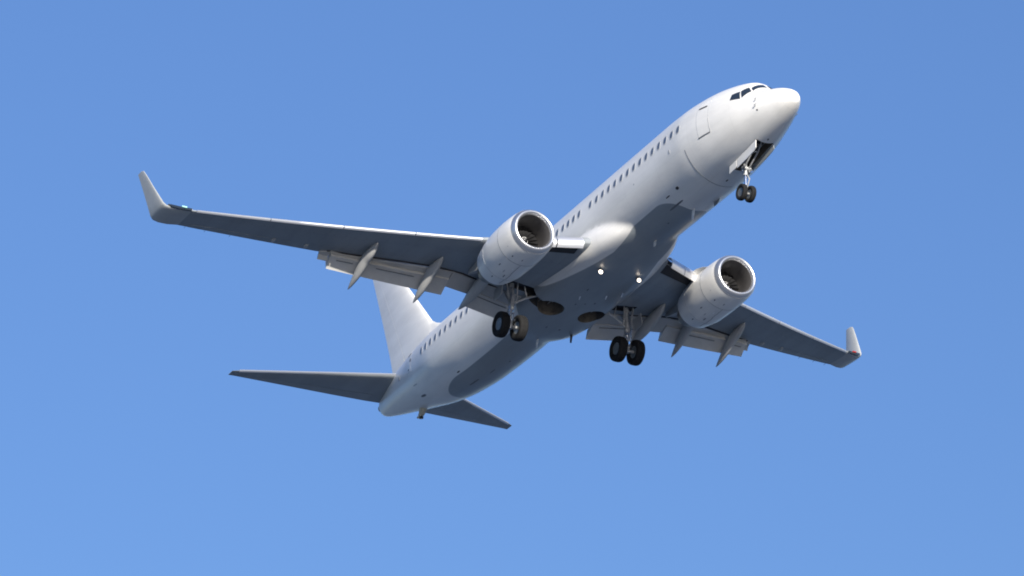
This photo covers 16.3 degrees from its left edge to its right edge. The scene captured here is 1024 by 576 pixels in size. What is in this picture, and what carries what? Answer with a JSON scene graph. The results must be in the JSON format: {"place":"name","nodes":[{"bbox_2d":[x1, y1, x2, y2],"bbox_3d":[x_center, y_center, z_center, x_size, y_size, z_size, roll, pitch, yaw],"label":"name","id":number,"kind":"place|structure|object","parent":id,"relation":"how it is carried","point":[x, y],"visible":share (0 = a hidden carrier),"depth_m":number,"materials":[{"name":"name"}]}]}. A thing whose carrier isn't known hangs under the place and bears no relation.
{"place":"outdoors","nodes":[
{"label":"outdoors","id":0,"kind":"place"},
{"bbox_2d":[138,83,860,428],"bbox_3d":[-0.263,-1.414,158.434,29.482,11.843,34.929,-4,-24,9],"label":"passenger jet","id":1,"kind":"object","parent":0,"point":[596,263],"visible":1,"depth_m":151.74,"materials":[{"name":"paint"}]},
{"bbox_2d":[729,160,736,173],"bbox_3d":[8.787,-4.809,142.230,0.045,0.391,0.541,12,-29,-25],"label":"nose gear door","id":2,"kind":"structure","parent":1,"relation":"in","point":[734,165],"depth_m":142.20,"materials":[{"name":"white paint"}]},
{"bbox_2d":[737,140,755,167],"bbox_3d":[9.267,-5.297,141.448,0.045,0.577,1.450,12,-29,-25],"label":"nose gear door","id":3,"kind":"structure","parent":1,"relation":"in","point":[752,147],"depth_m":141.40,"materials":[{"name":"white paint"}]},
{"bbox_2d":[754,144,773,168],"bbox_3d":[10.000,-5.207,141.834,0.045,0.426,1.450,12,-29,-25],"label":"nose gear door","id":4,"kind":"structure","parent":1,"relation":"in","point":[770,150],"depth_m":141.82,"materials":[{"name":"grey paint"}]},
{"bbox_2d":[0,0,1023,575],"label":"sky","id":5,"kind":"structure","parent":0,"point":[889,208],"materials":[{"name":"blue"}]}
]}

